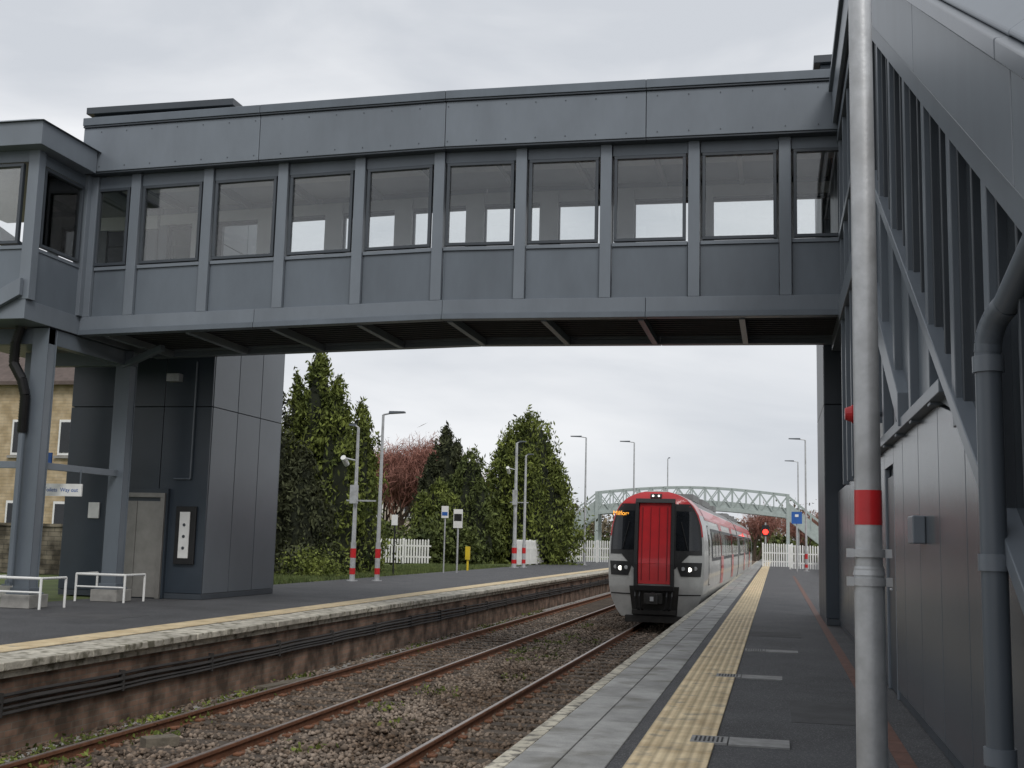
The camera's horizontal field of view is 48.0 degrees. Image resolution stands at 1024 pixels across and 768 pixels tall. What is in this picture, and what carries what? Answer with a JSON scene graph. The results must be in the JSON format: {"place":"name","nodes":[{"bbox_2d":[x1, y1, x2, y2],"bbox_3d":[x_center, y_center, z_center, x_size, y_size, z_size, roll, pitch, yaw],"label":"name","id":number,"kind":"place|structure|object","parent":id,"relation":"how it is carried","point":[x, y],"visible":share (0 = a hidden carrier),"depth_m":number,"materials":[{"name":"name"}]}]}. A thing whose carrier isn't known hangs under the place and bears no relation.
{"place":"outdoors","nodes":[
{"label":"outdoors","id":0,"kind":"place"},
{"bbox_2d":[0,384,73,523],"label":"walls","id":1,"kind":"structure","parent":0,"point":[61,403],"depth_m":45.42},
{"bbox_2d":[4,420,70,523],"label":"windows","id":2,"kind":"structure","parent":1,"relation":"attached to","point":[62,449],"depth_m":45.12,"materials":[{"name":"black glass"}]},
{"bbox_2d":[0,352,74,384],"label":"roof","id":3,"kind":"structure","parent":1,"relation":"on","point":[62,376],"depth_m":45.84,"materials":[{"name":"stone"}]},
{"bbox_2d":[0,559,608,652],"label":"platform","id":4,"kind":"structure","parent":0,"point":[53,619],"depth_m":23.36,"materials":[{"name":"concrete"}]},
{"bbox_2d":[0,575,67,609],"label":"protective railing","id":5,"kind":"object","parent":4,"relation":"on","point":[41,579],"visible":0.8,"depth_m":20.80,"materials":[{"name":"white metal"}]},
{"bbox_2d":[0,119,164,608],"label":"stair landing enclosure","id":6,"kind":"object","parent":4,"relation":"on","point":[46,182],"visible":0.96,"depth_m":21.80,"materials":[{"name":"paint"}]},
{"bbox_2d":[48,453,52,462],"bbox_3d":[-9.688,1.567,23.764,0.400,0.300,0.036,0,-8,13],"label":"platform number sign","id":7,"kind":"object","parent":6,"relation":"attached to","point":[50,455],"visible":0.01,"depth_m":23.72,"materials":[{"name":"blue metal"}]},
{"bbox_2d":[45,470,82,495],"bbox_3d":[-8.800,1.930,22.478,0.900,0.520,0.046,0,-8,13],"label":"direction sign","id":8,"kind":"object","parent":6,"relation":"attached to","point":[64,489],"visible":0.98,"depth_m":22.42,"materials":[{"name":"white metal"}]},
{"bbox_2d":[74,572,145,602],"bbox_3d":[-8.262,4.174,23.650,1.146,0.575,0.798,0,-8,13],"label":"protective railing","id":9,"kind":"object","parent":4,"relation":"on","point":[97,574],"visible":0.98,"depth_m":23.36,"materials":[{"name":"white metal"}]},
{"bbox_2d":[58,98,284,599],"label":"lift tower","id":10,"kind":"structure","parent":4,"relation":"on","point":[203,495],"depth_m":25.74,"materials":[{"name":"metal"}]},
{"bbox_2d":[100,488,170,598],"bbox_3d":[-8.300,3.479,25.250,1.520,2.380,0.170,0,-8,13],"label":"lift door","id":11,"kind":"structure","parent":10,"relation":"in","point":[148,508],"depth_m":25.16,"materials":[{"name":"silver metal"}]},
{"bbox_2d":[0,570,608,671],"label":"coping slabs","id":12,"kind":"structure","parent":4,"relation":"on","point":[15,660],"depth_m":17.34,"materials":[{"name":"grey concrete"}]},
{"bbox_2d":[0,568,608,652],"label":"tactile paving","id":13,"kind":"structure","parent":4,"relation":"on","point":[58,641],"depth_m":19.01,"materials":[{"name":"beige concrete"}]},
{"bbox_2d":[341,424,375,580],"bbox_3d":[-5.091,3.845,37.556,1.270,5.120,0.434,-2,-9,26],"label":"street lamp","id":14,"kind":"object","parent":4,"relation":"on","point":[354,500],"visible":1,"depth_m":37.46,"materials":[{"name":"metal"}]},
{"bbox_2d":[372,411,405,580],"bbox_3d":[-4.094,3.693,38.117,0.919,5.620,0.338,0,-8,13],"label":"street lamp","id":15,"kind":"object","parent":4,"relation":"on","point":[377,560],"visible":1,"depth_m":38.08,"materials":[{"name":"metal"}]},
{"bbox_2d":[391,515,397,574],"bbox_3d":[-4.532,6.179,44.168,0.240,2.300,0.089,0,-8,13],"label":"notice sign","id":16,"kind":"object","parent":4,"relation":"on","point":[394,520],"visible":0.89,"depth_m":44.22,"materials":[{"name":"white metal"}]},
{"bbox_2d":[441,506,448,572],"bbox_3d":[-2.848,6.540,48.385,0.300,2.800,0.099,0,-8,13],"label":"information sign","id":17,"kind":"object","parent":4,"relation":"on","point":[445,512],"visible":1,"depth_m":48.47,"materials":[{"name":"metal"}]},
{"bbox_2d":[453,509,462,572],"bbox_3d":[-2.334,6.725,49.282,0.400,2.700,0.109,0,-8,13],"label":"information sign","id":18,"kind":"object","parent":4,"relation":"on","point":[458,519],"visible":1,"depth_m":49.34,"materials":[{"name":"metal"}]},
{"bbox_2d":[465,546,469,570],"bbox_3d":[-2.054,8.066,53.161,0.200,1.100,0.150,0,-8,13],"label":"salt bin post","id":19,"kind":"object","parent":4,"relation":"on","point":[467,553],"visible":1,"depth_m":53.12,"materials":[{"name":"yellow paint"}]},
{"bbox_2d":[506,441,527,567],"bbox_3d":[0.247,6.374,61.176,1.263,6.720,0.507,-1,-8,19],"label":"street lamp","id":20,"kind":"object","parent":4,"relation":"on","point":[514,502],"visible":1,"depth_m":61.03,"materials":[{"name":"metal"}]},
{"bbox_2d":[520,453,533,567],"bbox_3d":[0.788,6.806,62.034,0.599,6.120,0.397,0,-8,13],"label":"street lamp","id":21,"kind":"object","parent":4,"relation":"on","point":[524,537],"visible":1,"depth_m":61.91,"materials":[{"name":"metal"}]},
{"bbox_2d":[570,436,586,564],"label":"street lamp","id":22,"kind":"object","parent":4,"relation":"on","point":[584,555],"visible":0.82,"depth_m":72.42,"materials":[{"name":"metal"}]},
{"bbox_2d":[571,540,609,562],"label":"picket fence","id":23,"kind":"object","parent":4,"relation":"on","point":[596,556],"visible":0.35,"depth_m":81.85,"materials":[{"name":"white paint"}]},
{"bbox_2d":[620,441,634,494],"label":"street lamp","id":24,"kind":"object","parent":4,"relation":"on","point":[633,467],"visible":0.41,"depth_m":80.04,"materials":[{"name":"metal"}]},
{"bbox_2d":[667,457,669,490],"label":"street lamp","id":25,"kind":"object","parent":4,"relation":"on","point":[667,472],"visible":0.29,"depth_m":97.37,"materials":[{"name":"metal"}]},
{"bbox_2d":[573,486,818,565],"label":"old footbridge","id":26,"kind":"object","parent":4,"relation":"on","point":[598,508],"visible":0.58,"depth_m":88.41,"materials":[{"name":"green metal"}]},
{"bbox_2d":[0,555,608,601],"bbox_3d":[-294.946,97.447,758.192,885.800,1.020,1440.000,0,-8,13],"label":"grass verge","id":27,"kind":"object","parent":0,"point":[50,588],"depth_m":29.93,"materials":[{"name":"green plant"}]},
{"bbox_2d":[0,522,62,574],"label":"stone boundary wall","id":28,"kind":"structure","parent":27,"relation":"on","point":[50,549],"depth_m":36.86,"materials":[{"name":"beige stone"}]},
{"bbox_2d":[275,391,309,560],"bbox_3d":[-9.919,2.796,44.303,5.005,9.018,5.636,0,-8,13],"label":"conifer tree","id":29,"kind":"object","parent":27,"relation":"on","point":[283,452],"visible":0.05,"depth_m":43.51,"materials":[{"name":"green plant"}]},
{"bbox_2d":[274,440,343,571],"bbox_3d":[-8.109,4.727,44.119,3.686,5.222,3.440,0,-8,13],"label":"conifer tree","id":30,"kind":"object","parent":27,"relation":"on","point":[308,496],"visible":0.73,"depth_m":43.61,"materials":[{"name":"green plant"}]},
{"bbox_2d":[274,534,364,575],"bbox_3d":[-9.516,6.136,43.730,7.389,2.245,8.030,0,-8,13],"label":"shrub","id":31,"kind":"object","parent":27,"relation":"on","point":[277,562],"visible":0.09,"depth_m":41.51,"materials":[{"name":"plant"}]},
{"bbox_2d":[274,537,374,576],"bbox_3d":[-7.094,6.179,40.979,3.573,1.476,3.884,0,-8,13],"label":"shrub","id":32,"kind":"object","parent":27,"relation":"on","point":[315,562],"visible":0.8,"depth_m":40.60,"materials":[{"name":"green plant"}]},
{"bbox_2d":[282,353,381,573],"bbox_3d":[-7.704,3.010,46.538,5.071,9.311,4.962,1,-8,4],"label":"conifer tree","id":33,"kind":"object","parent":27,"relation":"on","point":[321,419],"visible":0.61,"depth_m":45.72,"materials":[{"name":"green plant"}]},
{"bbox_2d":[347,396,399,572],"bbox_3d":[-6.250,4.132,47.302,3.504,7.357,3.651,0,-8,13],"label":"conifer tree","id":34,"kind":"object","parent":27,"relation":"on","point":[368,470],"visible":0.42,"depth_m":46.56,"materials":[{"name":"green plant"}]},
{"bbox_2d":[376,522,404,563],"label":"hedge","id":35,"kind":"object","parent":27,"relation":"on","point":[396,537],"depth_m":65.73,"materials":[{"name":"green plant"}]},
{"bbox_2d":[374,445,415,528],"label":"bare tree","id":36,"kind":"object","parent":27,"relation":"on","point":[395,490],"visible":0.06,"depth_m":80.62,"materials":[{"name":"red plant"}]},
{"bbox_2d":[380,538,430,563],"bbox_3d":[-7.185,9.199,63.578,5.660,1.400,0.140,0,-8,13],"label":"picket fence","id":37,"kind":"object","parent":27,"relation":"on","point":[404,545],"visible":0.41,"depth_m":63.16,"materials":[{"name":"white paint"}]},
{"bbox_2d":[373,423,462,533],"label":"bare tree","id":38,"kind":"object","parent":27,"relation":"on","point":[396,476],"visible":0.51,"depth_m":78.84,"materials":[{"name":"red plant"}]},
{"bbox_2d":[374,431,485,505],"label":"bare tree","id":39,"kind":"object","parent":27,"relation":"on","point":[420,451],"visible":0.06,"depth_m":80.50,"materials":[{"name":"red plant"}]},
{"bbox_2d":[375,509,490,564],"bbox_3d":[-5.880,8.795,65.925,9.062,3.220,5.043,0,-8,13],"label":"hedge","id":40,"kind":"object","parent":27,"relation":"on","point":[432,533],"visible":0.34,"depth_m":64.53,"materials":[{"name":"green plant"}]},
{"bbox_2d":[404,420,463,533],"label":"conifer tree","id":41,"kind":"object","parent":27,"relation":"on","point":[444,460],"visible":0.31,"depth_m":74.32,"materials":[{"name":"green plant"}]},
{"bbox_2d":[397,475,471,560],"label":"conifer tree","id":42,"kind":"object","parent":27,"relation":"on","point":[424,506],"visible":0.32,"depth_m":68.96,"materials":[{"name":"green plant"}]},
{"bbox_2d":[446,443,508,563],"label":"conifer tree","id":43,"kind":"object","parent":27,"relation":"on","point":[466,482],"visible":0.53,"depth_m":71.07,"materials":[{"name":"green plant"}]},
{"bbox_2d":[483,404,597,564],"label":"conifer tree","id":44,"kind":"object","parent":27,"relation":"on","point":[550,522],"visible":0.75,"depth_m":72.87,"materials":[{"name":"green plant"}]},
{"bbox_2d":[516,539,570,564],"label":"picket fence","id":45,"kind":"object","parent":27,"relation":"on","point":[532,553],"visible":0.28,"depth_m":68.55,"materials":[{"name":"white paint"}]},
{"bbox_2d":[572,525,591,555],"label":"distant trees","id":46,"kind":"object","parent":27,"relation":"on","point":[582,540],"depth_m":118.21,"materials":[{"name":"green plant"}]},
{"bbox_2d":[567,497,817,557],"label":"distant scrub","id":47,"kind":"object","parent":27,"relation":"on","point":[605,523],"visible":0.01,"depth_m":145.66,"materials":[{"name":"plant"}]},
{"bbox_2d":[581,525,818,561],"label":"distant bushes","id":48,"kind":"object","parent":27,"relation":"on","point":[777,540],"visible":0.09,"depth_m":119.02,"materials":[{"name":"plant"}]},
{"bbox_2d":[737,514,782,560],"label":"bare tree","id":49,"kind":"object","parent":27,"relation":"on","point":[756,524],"visible":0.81,"depth_m":114.28,"materials":[{"name":"brown plant"}]},
{"bbox_2d":[273,562,509,584],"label":"grass","id":50,"kind":"structure","parent":0,"point":[407,568],"depth_m":46.79,"materials":[{"name":"green plant"}]},
{"bbox_2d":[383,497,409,533],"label":"walls","id":51,"kind":"structure","parent":0,"point":[398,509],"depth_m":100.21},
{"bbox_2d":[373,501,413,519],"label":"windows","id":52,"kind":"structure","parent":51,"relation":"attached to","point":[403,511],"depth_m":99.94,"materials":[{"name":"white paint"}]},
{"bbox_2d":[0,0,837,546],"label":"sky","id":53,"kind":"structure","parent":0,"point":[726,416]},
{"bbox_2d":[552,560,954,767],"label":"platform","id":54,"kind":"structure","parent":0,"point":[806,706],"depth_m":11.04,"materials":[{"name":"concrete"}]},
{"bbox_2d":[484,559,764,767],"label":"coping slabs","id":55,"kind":"structure","parent":54,"relation":"on","point":[659,662],"depth_m":10.40,"materials":[{"name":"grey concrete"}]},
{"bbox_2d":[622,559,771,767],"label":"tactile paving","id":56,"kind":"structure","parent":54,"relation":"on","point":[696,704],"depth_m":10.58,"materials":[{"name":"beige concrete"}]},
{"bbox_2d":[762,522,768,543],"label":"railway signal","id":57,"kind":"object","parent":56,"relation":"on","point":[765,530],"visible":0.81,"depth_m":85.17,"materials":[{"name":"metal"}]},
{"bbox_2d":[690,735,789,749],"bbox_3d":[1.695,2.670,8.555,0.720,0.034,0.340,0,-8,13],"label":"drain cover","id":58,"kind":"object","parent":54,"relation":"on","point":[755,743],"visible":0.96,"depth_m":8.52,"materials":[{"name":"metal"}]},
{"bbox_2d":[716,673,781,680],"bbox_3d":[2.641,3.270,12.810,0.720,0.034,0.340,0,-8,13],"label":"drain cover","id":59,"kind":"object","parent":54,"relation":"on","point":[761,677],"visible":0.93,"depth_m":12.75,"materials":[{"name":"metal"}]},
{"bbox_2d":[745,648,797,653],"bbox_3d":[3.619,3.733,16.041,0.720,0.034,0.340,0,-8,13],"label":"drain cover","id":60,"kind":"object","parent":54,"relation":"on","point":[772,651],"visible":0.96,"depth_m":15.97,"materials":[{"name":"metal"}]},
{"bbox_2d":[762,543,793,567],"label":"picket fence","id":61,"kind":"object","parent":54,"relation":"on","point":[776,553],"visible":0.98,"depth_m":81.00,"materials":[{"name":"white paint"}]},
{"bbox_2d":[785,460,799,565],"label":"street lamp","id":62,"kind":"object","parent":54,"relation":"on","point":[797,502],"visible":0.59,"depth_m":88.98,"materials":[{"name":"metal"}]},
{"bbox_2d":[769,508,817,562],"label":"bare tree","id":63,"kind":"object","parent":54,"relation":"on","point":[792,530],"visible":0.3,"depth_m":109.98,"materials":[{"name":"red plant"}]},
{"bbox_2d":[791,512,801,571],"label":"station sign","id":64,"kind":"object","parent":54,"relation":"on","point":[796,517],"visible":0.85,"depth_m":67.41,"materials":[{"name":"metal"}]},
{"bbox_2d":[789,438,807,570],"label":"street lamp","id":65,"kind":"object","parent":54,"relation":"on","point":[806,560],"visible":1,"depth_m":70.30,"materials":[{"name":"metal"}]},
{"bbox_2d":[789,545,818,568],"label":"picket fence","id":66,"kind":"object","parent":54,"relation":"on","point":[803,563],"visible":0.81,"depth_m":74.80,"materials":[{"name":"white paint"}]},
{"bbox_2d":[793,576,917,767],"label":"drainage channel","id":67,"kind":"object","parent":54,"relation":"on","point":[900,754],"visible":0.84,"depth_m":13.34,"materials":[{"name":"metal"}]},
{"bbox_2d":[846,0,892,767],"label":"pole","id":68,"kind":"object","parent":54,"relation":"on","point":[869,581],"visible":1,"depth_m":5.37,"materials":[{"name":"metal"}]},
{"bbox_2d":[828,0,1023,767],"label":"covered staircase","id":69,"kind":"structure","parent":54,"relation":"on","point":[948,92],"depth_m":8.08,"materials":[{"name":"metal"}]},
{"bbox_2d":[77,69,839,358],"bbox_3d":[-0.976,-3.106,22.619,14.842,4.680,3.400,0,-8,13],"label":"footbridge","id":70,"kind":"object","parent":69,"relation":"attached to","point":[617,152],"visible":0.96,"depth_m":21.54,"materials":[{"name":"grey paint"}]},
{"bbox_2d":[93,147,837,266],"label":"windows","id":71,"kind":"structure","parent":70,"relation":"in","point":[828,149],"depth_m":21.26,"materials":[{"name":"glass"}]},
{"bbox_2d":[167,195,829,258],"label":"far side window frames","id":72,"kind":"structure","parent":70,"relation":"in","point":[346,217],"depth_m":23.96,"materials":[{"name":"paint"}]},
{"bbox_2d":[844,405,882,437],"bbox_3d":[3.825,0.414,12.476,0.410,0.380,0.200,0,-8,13],"label":"alarm beacon","id":73,"kind":"object","parent":69,"relation":"attached to","point":[848,414],"visible":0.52,"depth_m":12.45,"materials":[{"name":"red paint"}]},
{"bbox_2d":[908,515,925,543],"bbox_3d":[3.241,1.169,9.215,0.098,0.220,0.350,0,-8,13],"label":"electrical box","id":74,"kind":"object","parent":69,"relation":"attached to","point":[916,530],"visible":1,"depth_m":9.05,"materials":[{"name":"paint"}]},
{"bbox_2d":[972,234,1023,767],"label":"downpipe","id":75,"kind":"object","parent":69,"relation":"attached to","point":[1000,312],"visible":0.96,"depth_m":5.47,"materials":[{"name":"grey metal"}]},
{"bbox_2d":[813,54,892,625],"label":"lift tower","id":76,"kind":"structure","parent":0,"point":[829,431],"depth_m":22.25,"materials":[{"name":"metal"}]},
{"bbox_3d":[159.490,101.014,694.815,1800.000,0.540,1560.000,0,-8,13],"label":"ground","id":77,"kind":"structure","parent":0,"visible":0},
{"bbox_2d":[0,574,609,753],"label":"platform brick wall","id":78,"kind":"structure","parent":77,"relation":"on","point":[32,727],"depth_m":17.23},
{"bbox_2d":[0,578,608,717],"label":"trackside cables","id":79,"kind":"object","parent":78,"relation":"attached to","point":[210,666],"visible":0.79,"depth_m":17.13,"materials":[{"name":"black rubber"}]},
{"bbox_2d":[0,592,673,767],"bbox_3d":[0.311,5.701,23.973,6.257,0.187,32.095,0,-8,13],"label":"ballast stones","id":80,"kind":"object","parent":77,"relation":"on","point":[333,757],"visible":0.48,"depth_m":16.02,"materials":[{"name":"grey gravel"}]},
{"bbox_2d":[0,713,212,767],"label":"weeds","id":81,"kind":"object","parent":80,"relation":"on","point":[155,732],"visible":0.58,"depth_m":13.08,"materials":[{"name":"green plant"}]},
{"bbox_2d":[140,734,179,747],"bbox_3d":[-4.024,4.083,13.137,0.390,0.120,0.200,7,-10,-37],"label":"timber block","id":82,"kind":"object","parent":80,"relation":"on","point":[161,740],"depth_m":13.07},
{"bbox_2d":[0,592,610,763],"bbox_3d":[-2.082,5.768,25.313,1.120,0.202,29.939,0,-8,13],"label":"weeds","id":83,"kind":"object","parent":80,"relation":"on","point":[248,692],"visible":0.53,"depth_m":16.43,"materials":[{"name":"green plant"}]},
{"bbox_2d":[274,622,604,752],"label":"weeds","id":84,"kind":"object","parent":80,"relation":"on","point":[318,746],"visible":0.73,"depth_m":19.79,"materials":[{"name":"green plant"}]},
{"bbox_2d":[4,593,671,767],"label":"railway sleepers","id":85,"kind":"object","parent":77,"relation":"on","point":[595,605],"visible":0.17,"depth_m":17.19,"materials":[{"name":"wood"}]},
{"bbox_2d":[256,677,309,689],"bbox_3d":[-3.645,4.837,18.588,0.200,0.080,1.251,-3,-9,29],"label":"timber board","id":86,"kind":"object","parent":85,"relation":"on","point":[270,685],"visible":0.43,"depth_m":18.35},
{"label":"distant trackbed","id":87,"kind":"structure","parent":0,"visible":0},
{"bbox_2d":[0,593,610,767],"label":"rail","id":88,"kind":"object","parent":87,"relation":"on","point":[72,750],"depth_m":16.02,"materials":[{"name":"brown metal"}]},
{"bbox_2d":[160,604,615,767],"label":"rail","id":89,"kind":"object","parent":87,"relation":"on","point":[224,751],"depth_m":15.65,"materials":[{"name":"brown metal"}]},
{"bbox_2d":[381,622,648,767],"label":"rail","id":90,"kind":"object","parent":87,"relation":"on","point":[416,755],"depth_m":15.70,"materials":[{"name":"brown metal"}]},
{"bbox_2d":[609,490,751,622],"bbox_3d":[9.162,7.855,53.728,2.820,3.915,47.081,0,-8,13],"label":"passenger train","id":91,"kind":"object","parent":90,"relation":"on","point":[674,558],"visible":0.98,"depth_m":31.82,"materials":[{"name":"white metal"}]}
]}

